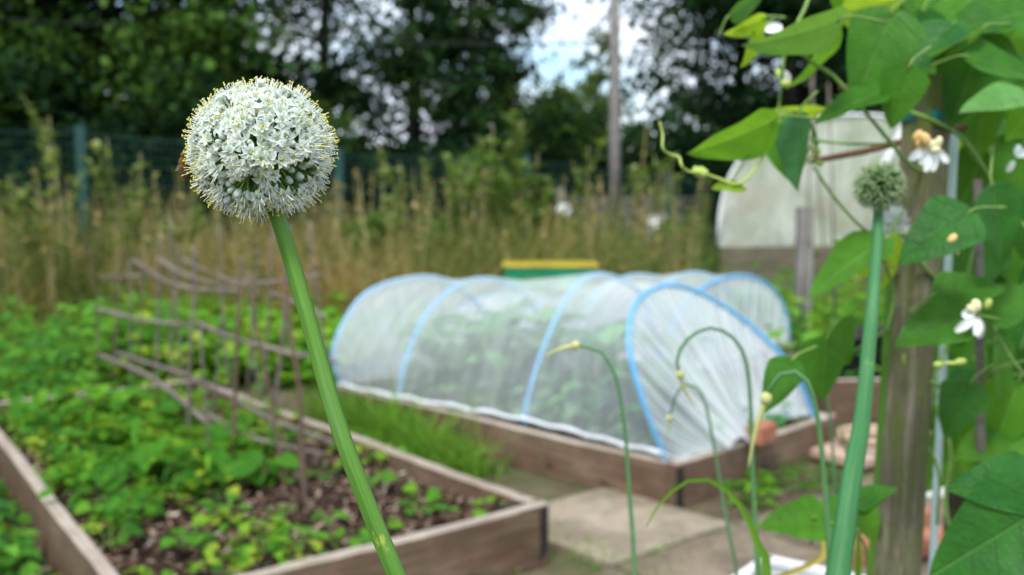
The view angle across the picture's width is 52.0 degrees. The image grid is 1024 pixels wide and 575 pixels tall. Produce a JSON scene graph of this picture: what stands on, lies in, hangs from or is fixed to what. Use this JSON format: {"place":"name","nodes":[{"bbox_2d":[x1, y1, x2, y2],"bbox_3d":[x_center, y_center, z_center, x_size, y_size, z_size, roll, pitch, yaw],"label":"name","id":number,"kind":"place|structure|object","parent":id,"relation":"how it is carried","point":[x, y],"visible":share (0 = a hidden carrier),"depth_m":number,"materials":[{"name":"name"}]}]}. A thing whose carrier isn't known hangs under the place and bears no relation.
{"place":"outdoors","nodes":[
{"label":"outdoors","id":0,"kind":"place"},
{"bbox_2d":[7,0,823,177],"label":"sky","id":1,"kind":"structure","parent":0,"point":[576,29],"materials":[{"name":"white"}]},
{"bbox_2d":[0,221,880,574],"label":"ground","id":2,"kind":"structure","parent":0,"point":[534,485],"depth_m":4.17,"materials":[{"name":"soil"}]},
{"bbox_2d":[0,176,34,312],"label":"tall weed","id":3,"kind":"object","parent":2,"relation":"on","point":[6,208],"visible":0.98,"depth_m":8.46,"materials":[{"name":"green plant"}]},
{"bbox_2d":[1,187,39,263],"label":"tall weed","id":4,"kind":"object","parent":2,"relation":"on","point":[30,243],"visible":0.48,"depth_m":9.35,"materials":[{"name":"green plant"}]},
{"bbox_2d":[0,479,60,574],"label":"nettle patch","id":5,"kind":"object","parent":2,"relation":"on","point":[16,546],"visible":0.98,"depth_m":3.19,"materials":[{"name":"green plant"}]},
{"bbox_2d":[15,144,60,309],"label":"tall weed","id":6,"kind":"object","parent":2,"relation":"on","point":[48,166],"visible":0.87,"depth_m":8.56,"materials":[{"name":"green plant"}]},
{"bbox_2d":[22,97,86,297],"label":"tall weed","id":7,"kind":"object","parent":2,"relation":"on","point":[43,136],"visible":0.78,"depth_m":9.17,"materials":[{"name":"green plant"}]},
{"bbox_2d":[0,11,126,197],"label":"tree","id":8,"kind":"object","parent":2,"relation":"on","point":[29,83],"visible":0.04,"depth_m":13.70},
{"bbox_2d":[77,138,124,290],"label":"tall weed","id":9,"kind":"object","parent":2,"relation":"on","point":[98,176],"visible":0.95,"depth_m":8.68,"materials":[{"name":"green plant"}]},
{"bbox_2d":[0,100,208,238],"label":"shrub","id":10,"kind":"object","parent":2,"relation":"on","point":[56,139],"visible":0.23,"depth_m":13.31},
{"bbox_2d":[0,285,227,400],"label":"green ground cover","id":11,"kind":"object","parent":2,"relation":"on","point":[35,371],"visible":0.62,"depth_m":6.34,"materials":[{"name":"green plant"}]},
{"bbox_2d":[118,153,150,273],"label":"tall weed","id":12,"kind":"object","parent":2,"relation":"on","point":[143,191],"visible":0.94,"depth_m":9.54,"materials":[{"name":"green plant"}]},
{"bbox_2d":[0,0,291,201],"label":"tree","id":13,"kind":"object","parent":2,"relation":"on","point":[55,64],"visible":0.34,"depth_m":13.51,"materials":[{"name":"plant"}]},
{"bbox_2d":[23,105,269,247],"bbox_3d":[-5.141,-1.288,14.323,3.868,2.392,3.574,0,6,0],"label":"shrub","id":14,"kind":"object","parent":2,"relation":"on","point":[141,126],"visible":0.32,"depth_m":13.37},
{"bbox_2d":[0,0,334,201],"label":"tree","id":15,"kind":"object","parent":2,"relation":"on","point":[44,13],"visible":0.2,"depth_m":13.84,"materials":[{"name":"plant"}]},
{"bbox_2d":[153,206,208,283],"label":"tall weed","id":16,"kind":"object","parent":2,"relation":"on","point":[198,210],"visible":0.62,"depth_m":9.13,"materials":[{"name":"green plant"}]},
{"bbox_2d":[1,0,392,224],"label":"tree","id":17,"kind":"object","parent":2,"relation":"on","point":[175,63],"visible":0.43,"depth_m":13.44,"materials":[{"name":"plant"}]},
{"bbox_2d":[166,111,369,243],"bbox_3d":[-3.885,-1.413,15.325,3.645,2.522,3.400,0,6,0],"label":"shrub","id":18,"kind":"object","parent":2,"relation":"on","point":[347,180],"visible":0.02,"depth_m":14.98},
{"bbox_2d":[0,379,548,574],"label":"raised bed","id":19,"kind":"object","parent":2,"relation":"on","point":[511,534],"visible":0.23,"depth_m":3.29,"materials":[{"name":"wood"}]},
{"bbox_2d":[84,522,141,550],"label":"seedling","id":20,"kind":"object","parent":19,"relation":"on","point":[123,539],"visible":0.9,"depth_m":3.07,"materials":[{"name":"green plant"}]},
{"bbox_2d":[0,374,310,520],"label":"narrow leaf weeds","id":21,"kind":"object","parent":19,"relation":"on","point":[123,465],"visible":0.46,"depth_m":3.87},
{"bbox_2d":[14,379,298,497],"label":"broad leaf weeds","id":22,"kind":"object","parent":19,"relation":"on","point":[221,436],"visible":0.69,"depth_m":3.98,"materials":[{"name":"plant"}]},
{"bbox_2d":[160,527,218,554],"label":"seedling","id":23,"kind":"object","parent":19,"relation":"on","point":[181,531],"visible":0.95,"depth_m":3.03,"materials":[{"name":"green plant"}]},
{"bbox_2d":[89,217,336,517],"bbox_3d":[-1.235,0.162,4.902,0.966,0.966,3.218,-4,7,-33],"label":"stick frame","id":24,"kind":"object","parent":19,"relation":"on","point":[300,448],"visible":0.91,"depth_m":4.36,"materials":[{"name":"wood"}]},
{"bbox_2d":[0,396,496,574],"bbox_3d":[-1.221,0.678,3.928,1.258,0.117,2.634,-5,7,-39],"label":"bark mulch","id":25,"kind":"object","parent":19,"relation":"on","point":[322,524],"visible":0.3,"depth_m":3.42,"materials":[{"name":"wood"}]},
{"bbox_2d":[0,381,504,574],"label":"bed weeds","id":26,"kind":"object","parent":19,"relation":"on","point":[239,563],"visible":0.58,"depth_m":3.62,"materials":[{"name":"green plant"}]},
{"bbox_2d":[82,278,485,390],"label":"bright crop rows","id":27,"kind":"object","parent":2,"relation":"on","point":[330,327],"visible":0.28,"depth_m":6.42,"materials":[{"name":"green plant"}]},
{"bbox_2d":[181,76,406,574],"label":"onion flower","id":28,"kind":"object","parent":2,"relation":"on","point":[260,146],"visible":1,"depth_m":0.51,"materials":[{"name":"white plant"}]},
{"bbox_2d":[76,0,530,148],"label":"tree","id":29,"kind":"object","parent":2,"relation":"on","point":[315,17],"visible":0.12,"depth_m":19.23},
{"bbox_2d":[318,210,405,281],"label":"shrub","id":30,"kind":"object","parent":2,"relation":"on","point":[378,223],"visible":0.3,"depth_m":10.03,"materials":[{"name":"green plant"}]},
{"bbox_2d":[0,125,724,286],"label":"fence","id":31,"kind":"object","parent":2,"relation":"on","point":[80,134],"visible":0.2,"depth_m":11.09,"materials":[{"name":"metal"}]},
{"bbox_2d":[297,116,456,239],"bbox_3d":[-2.595,-1.571,16.697,3.406,2.390,3.623,-4,7,-33],"label":"shrub","id":32,"kind":"object","parent":2,"relation":"on","point":[393,149],"visible":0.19,"depth_m":15.85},
{"bbox_2d":[373,147,394,256],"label":"tall weed","id":33,"kind":"object","parent":2,"relation":"on","point":[382,172],"visible":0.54,"depth_m":10.47,"materials":[{"name":"green plant"}]},
{"bbox_2d":[229,0,571,148],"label":"tree","id":34,"kind":"object","parent":2,"relation":"on","point":[322,54],"visible":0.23,"depth_m":17.70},
{"bbox_2d":[284,365,521,482],"bbox_3d":[-0.609,0.571,4.829,0.630,0.315,1.983,-4,7,-38],"label":"grass clump","id":35,"kind":"object","parent":2,"relation":"on","point":[423,451],"visible":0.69,"depth_m":4.67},
{"bbox_2d":[0,165,882,335],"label":"meadow grass","id":36,"kind":"structure","parent":2,"relation":"on","point":[35,293],"depth_m":8.93,"materials":[{"name":"plant"}]},
{"bbox_2d":[0,166,712,288],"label":"meadow seedheads","id":37,"kind":"object","parent":36,"relation":"on","point":[384,241],"visible":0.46,"depth_m":9.18,"materials":[{"name":"beige plant"}]},
{"bbox_2d":[345,367,539,481],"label":"arching grass","id":38,"kind":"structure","parent":2,"relation":"on","point":[394,409],"depth_m":4.56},
{"bbox_2d":[234,0,665,192],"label":"tree","id":39,"kind":"object","parent":2,"relation":"on","point":[414,127],"visible":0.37,"depth_m":17.07,"materials":[{"name":"plant"}]},
{"bbox_2d":[408,188,500,281],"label":"shrub","id":40,"kind":"object","parent":2,"relation":"on","point":[443,220],"visible":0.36,"depth_m":9.72,"materials":[{"name":"green plant"}]},
{"bbox_2d":[356,126,556,243],"bbox_3d":[-1.055,-1.536,17.021,3.797,2.310,3.080,1,6,11],"label":"shrub","id":41,"kind":"object","parent":2,"relation":"on","point":[453,151],"visible":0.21,"depth_m":16.20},
{"bbox_2d":[439,153,473,278],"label":"tall weed","id":42,"kind":"object","parent":2,"relation":"on","point":[454,174],"visible":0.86,"depth_m":9.59,"materials":[{"name":"green plant"}]},
{"bbox_2d":[465,127,509,242],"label":"tall weed","id":43,"kind":"object","parent":2,"relation":"on","point":[497,183],"visible":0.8,"depth_m":9.75,"materials":[{"name":"green plant"}]},
{"bbox_2d":[363,0,629,151],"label":"tree","id":44,"kind":"object","parent":2,"relation":"on","point":[491,57],"visible":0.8,"depth_m":17.11,"materials":[{"name":"plant"}]},
{"bbox_2d":[453,147,548,261],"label":"shrub","id":45,"kind":"object","parent":2,"relation":"on","point":[526,205],"visible":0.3,"depth_m":10.02,"materials":[{"name":"green plant"}]},
{"bbox_2d":[486,106,527,248],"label":"tall weed","id":46,"kind":"object","parent":2,"relation":"on","point":[516,149],"visible":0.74,"depth_m":10.24,"materials":[{"name":"green plant"}]},
{"bbox_2d":[433,121,582,237],"bbox_3d":[0.006,-1.650,17.468,2.509,2.243,2.578,-6,8,-45],"label":"shrub","id":47,"kind":"object","parent":2,"relation":"on","point":[531,149],"visible":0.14,"depth_m":17.17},
{"bbox_2d":[510,153,557,245],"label":"tall weed","id":48,"kind":"object","parent":2,"relation":"on","point":[547,198],"visible":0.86,"depth_m":10.12,"materials":[{"name":"green plant"}]},
{"bbox_2d":[492,157,576,258],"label":"shrub","id":49,"kind":"object","parent":2,"relation":"on","point":[544,202],"visible":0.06,"depth_m":11.11,"materials":[{"name":"green plant"}]},
{"bbox_2d":[357,85,729,193],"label":"distant wood","id":50,"kind":"object","parent":2,"relation":"on","point":[634,130],"depth_m":44.54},
{"bbox_2d":[503,261,597,325],"bbox_3d":[0.284,0.110,8.000,0.706,0.600,0.340,0,6,0],"label":"green trough","id":51,"kind":"object","parent":2,"relation":"on","point":[554,273],"visible":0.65,"depth_m":7.83,"materials":[{"name":"plastic"}]},
{"bbox_2d":[480,76,630,195],"bbox_3d":[0.810,-3.081,23.680,5.120,3.863,3.316,3,6,28],"label":"tree","id":52,"kind":"object","parent":2,"relation":"on","point":[586,105],"visible":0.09,"depth_m":23.07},
{"bbox_2d":[335,363,835,508],"bbox_3d":[0.261,0.617,5.049,1.201,0.174,2.188,-6,8,-45],"label":"raised bed","id":53,"kind":"object","parent":2,"relation":"on","point":[565,455],"visible":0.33,"depth_m":4.32,"materials":[{"name":"wood"}]},
{"bbox_2d":[391,315,468,392],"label":"cabbage plant","id":54,"kind":"object","parent":53,"relation":"on","point":[441,322],"visible":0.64,"depth_m":5.43,"materials":[{"name":"green plant"}]},
{"bbox_2d":[421,343,483,400],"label":"cabbage plant","id":55,"kind":"object","parent":53,"relation":"on","point":[444,365],"visible":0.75,"depth_m":5.22,"materials":[{"name":"green plant"}]},
{"bbox_2d":[448,315,519,400],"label":"cabbage plant","id":56,"kind":"object","parent":53,"relation":"on","point":[491,325],"visible":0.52,"depth_m":5.24,"materials":[{"name":"green plant"}]},
{"bbox_2d":[455,300,538,372],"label":"cabbage plant","id":57,"kind":"object","parent":53,"relation":"on","point":[498,340],"visible":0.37,"depth_m":5.58,"materials":[{"name":"green plant"}]},
{"bbox_2d":[465,352,532,399],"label":"cabbage plant","id":58,"kind":"object","parent":53,"relation":"on","point":[484,378],"visible":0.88,"depth_m":5.03,"materials":[{"name":"green plant"}]},
{"bbox_2d":[500,329,581,391],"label":"cabbage plant","id":59,"kind":"object","parent":53,"relation":"on","point":[556,373],"visible":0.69,"depth_m":4.98,"materials":[{"name":"green plant"}]},
{"bbox_2d":[506,307,587,378],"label":"cabbage plant","id":60,"kind":"object","parent":53,"relation":"on","point":[542,320],"visible":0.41,"depth_m":5.33,"materials":[{"name":"green plant"}]},
{"bbox_2d":[331,273,822,460],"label":"netting tunnel","id":61,"kind":"structure","parent":53,"relation":"on","point":[733,421],"depth_m":4.42,"materials":[{"name":"fabric"}]},
{"bbox_2d":[745,420,776,445],"bbox_3d":[0.998,0.581,4.201,0.077,0.072,0.152,4,7,36],"label":"brick","id":62,"kind":"object","parent":61,"relation":"on","point":[767,432],"visible":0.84,"depth_m":4.16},
{"bbox_2d":[561,373,622,428],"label":"cabbage plant","id":63,"kind":"object","parent":53,"relation":"on","point":[597,398],"visible":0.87,"depth_m":4.56,"materials":[{"name":"green plant"}]},
{"bbox_2d":[397,313,801,456],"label":"netted bed greens","id":64,"kind":"object","parent":53,"relation":"on","point":[555,404],"visible":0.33,"depth_m":4.82,"materials":[{"name":"green plant"}]},
{"bbox_2d":[556,324,644,410],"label":"cabbage plant","id":65,"kind":"object","parent":53,"relation":"on","point":[606,339],"visible":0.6,"depth_m":4.76,"materials":[{"name":"green plant"}]},
{"bbox_2d":[567,318,640,387],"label":"cabbage plant","id":66,"kind":"object","parent":53,"relation":"on","point":[612,353],"visible":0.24,"depth_m":5.09,"materials":[{"name":"green plant"}]},
{"bbox_2d":[605,354,700,421],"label":"cabbage plant","id":67,"kind":"object","parent":53,"relation":"on","point":[634,405],"visible":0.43,"depth_m":4.44,"materials":[{"name":"green plant"}]},
{"bbox_2d":[571,138,607,247],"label":"tall weed","id":68,"kind":"object","parent":2,"relation":"on","point":[579,183],"visible":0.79,"depth_m":11.19,"materials":[{"name":"green plant"}]},
{"bbox_2d":[545,341,636,574],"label":"garlic scape","id":69,"kind":"object","parent":2,"relation":"on","point":[575,345],"visible":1,"depth_m":1.18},
{"bbox_2d":[533,135,648,237],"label":"shrub","id":70,"kind":"object","parent":2,"relation":"on","point":[601,163],"visible":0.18,"depth_m":20.48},
{"bbox_2d":[568,23,624,148],"bbox_3d":[2.371,-4.577,29.628,1.673,5.657,1.871,0,6,0],"label":"tree","id":71,"kind":"object","parent":2,"relation":"on","point":[601,51],"visible":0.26,"depth_m":29.51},
{"bbox_2d":[430,322,796,392],"bbox_3d":[0.692,0.419,7.042,1.201,0.174,2.401,-6,8,-45],"label":"raised bed","id":72,"kind":"object","parent":2,"relation":"on","point":[567,357],"visible":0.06,"depth_m":6.23,"materials":[{"name":"wood"}]},
{"bbox_2d":[522,276,587,313],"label":"cabbage plant","id":73,"kind":"object","parent":72,"relation":"on","point":[550,302],"visible":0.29,"depth_m":7.70,"materials":[{"name":"green plant"}]},
{"bbox_2d":[543,285,613,328],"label":"cabbage plant","id":74,"kind":"object","parent":72,"relation":"on","point":[577,306],"visible":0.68,"depth_m":7.06,"materials":[{"name":"green plant"}]},
{"bbox_2d":[448,272,790,368],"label":"netting tunnel","id":75,"kind":"structure","parent":72,"relation":"on","point":[722,292],"depth_m":6.24,"materials":[{"name":"fabric"}]},
{"bbox_2d":[609,0,621,243],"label":"utility pole","id":76,"kind":"object","parent":2,"relation":"on","point":[614,98],"visible":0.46,"depth_m":15.44,"materials":[{"name":"grey wood"}]},
{"bbox_2d":[0,18,747,44],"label":"overhead cable","id":77,"kind":"object","parent":76,"relation":"attached to","point":[406,41],"visible":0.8,"depth_m":14.94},
{"bbox_2d":[568,196,698,237],"bbox_3d":[2.020,-1.093,18.282,2.476,0.982,0.200,0,6,0],"label":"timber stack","id":78,"kind":"object","parent":2,"relation":"on","point":[628,204],"visible":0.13,"depth_m":18.17,"materials":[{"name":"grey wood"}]},
{"bbox_2d":[626,123,652,256],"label":"tall weed","id":79,"kind":"object","parent":2,"relation":"on","point":[637,177],"visible":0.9,"depth_m":10.96,"materials":[{"name":"green plant"}]},
{"bbox_2d":[600,120,712,238],"bbox_3d":[2.750,-1.838,19.468,2.275,2.459,2.636,-5,7,-40],"label":"shrub","id":80,"kind":"object","parent":2,"relation":"on","point":[635,157],"visible":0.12,"depth_m":19.11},
{"bbox_2d":[640,153,684,246],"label":"tall weed","id":81,"kind":"object","parent":2,"relation":"on","point":[675,178],"visible":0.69,"depth_m":11.36,"materials":[{"name":"green plant"}]},
{"bbox_2d":[632,209,714,279],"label":"shrub","id":82,"kind":"object","parent":2,"relation":"on","point":[683,224],"visible":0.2,"depth_m":11.33,"materials":[{"name":"green plant"}]},
{"bbox_2d":[549,0,829,132],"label":"tree","id":83,"kind":"object","parent":2,"relation":"on","point":[680,35],"visible":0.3,"depth_m":19.71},
{"bbox_2d":[646,478,771,574],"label":"strap leaf","id":84,"kind":"object","parent":2,"relation":"on","point":[765,557],"visible":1,"depth_m":1.03,"materials":[{"name":"green plant"}]},
{"bbox_2d":[675,326,758,574],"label":"garlic scape","id":85,"kind":"object","parent":2,"relation":"on","point":[679,374],"visible":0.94,"depth_m":1.28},
{"bbox_2d":[621,114,820,245],"bbox_3d":[3.945,-1.802,18.335,4.087,2.415,3.271,0,6,0],"label":"shrub","id":86,"kind":"object","parent":2,"relation":"on","point":[689,142],"visible":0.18,"depth_m":17.90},
{"bbox_2d":[581,0,903,246],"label":"tree","id":87,"kind":"object","parent":2,"relation":"on","point":[726,111],"visible":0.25,"depth_m":17.84,"materials":[{"name":"plant"}]},
{"bbox_2d":[722,457,842,506],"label":"weed clump","id":88,"kind":"object","parent":2,"relation":"on","point":[765,481],"visible":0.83,"depth_m":4.10,"materials":[{"name":"green plant"}]},
{"bbox_2d":[747,370,830,565],"bbox_3d":[0.295,0.587,1.129,0.102,1.009,0.013,2,6,22],"label":"garlic scape","id":89,"kind":"object","parent":2,"relation":"on","point":[765,399],"visible":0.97,"depth_m":1.08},
{"bbox_2d":[718,260,884,375],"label":"green undergrowth","id":90,"kind":"object","parent":2,"relation":"on","point":[817,313],"visible":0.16,"depth_m":7.64,"materials":[{"name":"green plant"}]},
{"bbox_2d":[793,207,814,336],"bbox_3d":[2.118,-0.068,7.631,0.110,1.027,0.125,0,6,0],"label":"wooden post","id":91,"kind":"object","parent":2,"relation":"on","point":[801,218],"visible":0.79,"depth_m":7.57,"materials":[{"name":"grey wood"}]},
{"bbox_2d":[799,73,813,338],"bbox_3d":[1.958,-0.460,6.989,0.054,1.935,0.018,0,6,0],"label":"garden cane","id":92,"kind":"object","parent":2,"relation":"on","point":[805,254],"visible":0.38,"depth_m":6.99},
{"bbox_2d":[716,113,900,301],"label":"polytunnel","id":93,"kind":"structure","parent":2,"relation":"on","point":[768,200],"depth_m":10.69,"materials":[{"name":"plastic"}]},
{"bbox_2d":[751,343,879,423],"bbox_3d":[2.467,0.504,5.936,1.902,0.224,1.202,-1,6,-6],"label":"raised bed","id":94,"kind":"object","parent":2,"relation":"on","point":[842,395],"visible":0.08,"depth_m":5.26,"materials":[{"name":"wood"}]},
{"bbox_2d":[764,313,882,378],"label":"bed greens","id":95,"kind":"object","parent":94,"relation":"on","point":[809,334],"visible":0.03,"depth_m":5.78,"materials":[{"name":"green plant"}]},
{"bbox_2d":[810,436,875,468],"bbox_3d":[1.508,0.714,4.597,0.401,0.036,0.341,-4,7,-34],"label":"stepping stone","id":96,"kind":"object","parent":2,"relation":"on","point":[839,451],"visible":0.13,"depth_m":4.51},
{"bbox_2d":[682,0,1018,134],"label":"tree","id":97,"kind":"object","parent":2,"relation":"on","point":[764,99],"visible":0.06,"depth_m":18.12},
{"bbox_2d":[825,327,882,378],"bbox_3d":[1.801,0.442,5.516,0.310,0.430,0.310,0,6,0],"label":"plant pot","id":98,"kind":"object","parent":2,"relation":"on","point":[853,365],"visible":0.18,"depth_m":5.40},
{"bbox_2d":[825,159,907,574],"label":"onion seedhead","id":99,"kind":"object","parent":2,"relation":"on","point":[883,185],"visible":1,"depth_m":0.98,"materials":[{"name":"plant"}]},
{"bbox_2d":[548,476,943,574],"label":"path","id":100,"kind":"structure","parent":0,"point":[600,516],"depth_m":3.52,"materials":[{"name":"concrete"}]},
{"bbox_2d":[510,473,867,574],"bbox_3d":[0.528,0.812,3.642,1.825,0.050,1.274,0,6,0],"label":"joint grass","id":101,"kind":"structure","parent":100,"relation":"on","point":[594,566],"depth_m":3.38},
{"bbox_2d":[666,383,738,574],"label":"garlic scape","id":102,"kind":"object","parent":100,"relation":"on","point":[669,417],"visible":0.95,"depth_m":1.49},
{"bbox_2d":[734,555,853,574],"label":"white box","id":103,"kind":"object","parent":100,"relation":"on","point":[779,565],"visible":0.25,"depth_m":2.72,"materials":[{"name":"plastic"}]},
{"bbox_2d":[868,204,911,574],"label":"onion flower","id":104,"kind":"object","parent":100,"relation":"on","point":[893,214],"visible":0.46,"depth_m":1.36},
{"bbox_2d":[873,74,950,574],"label":"trellis post","id":105,"kind":"object","parent":100,"relation":"on","point":[903,470],"visible":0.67,"depth_m":1.35,"materials":[{"name":"wood"}]},
{"bbox_2d":[659,0,1023,387],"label":"bean plant","id":106,"kind":"object","parent":105,"relation":"attached to","point":[970,51],"visible":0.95,"depth_m":1.21,"materials":[{"name":"green plant"}]},
{"bbox_2d":[758,314,897,574],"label":"bean plant","id":107,"kind":"object","parent":106,"relation":"attached to","point":[826,356],"visible":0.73,"depth_m":1.23,"materials":[{"name":"green plant"}]},
{"bbox_2d":[809,124,967,163],"bbox_3d":[0.530,-0.194,1.372,0.297,0.067,0.051,-2,6,-18],"label":"garden cane","id":108,"kind":"object","parent":105,"relation":"attached to","point":[873,149],"visible":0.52,"depth_m":1.35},
{"bbox_2d":[928,124,958,574],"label":"plastic pipe","id":109,"kind":"object","parent":100,"relation":"on","point":[951,192],"depth_m":1.57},
{"bbox_2d":[943,484,965,534],"bbox_3d":[0.841,0.136,1.923,0.056,1.750,0.051,-2,6,-20],"label":"trellis post","id":110,"kind":"object","parent":100,"relation":"on","point":[955,502],"visible":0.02,"depth_m":1.94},
{"bbox_2d":[894,0,1023,574],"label":"bean plant","id":111,"kind":"object","parent":110,"relation":"attached to","point":[983,534],"visible":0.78,"depth_m":1.21,"materials":[{"name":"green plant"}]},
{"bbox_2d":[974,179,985,464],"bbox_3d":[0.696,0.446,1.552,0.080,1.206,0.014,0,6,0],"label":"garden cane","id":112,"kind":"object","parent":100,"relation":"on","point":[979,367],"visible":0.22,"depth_m":1.51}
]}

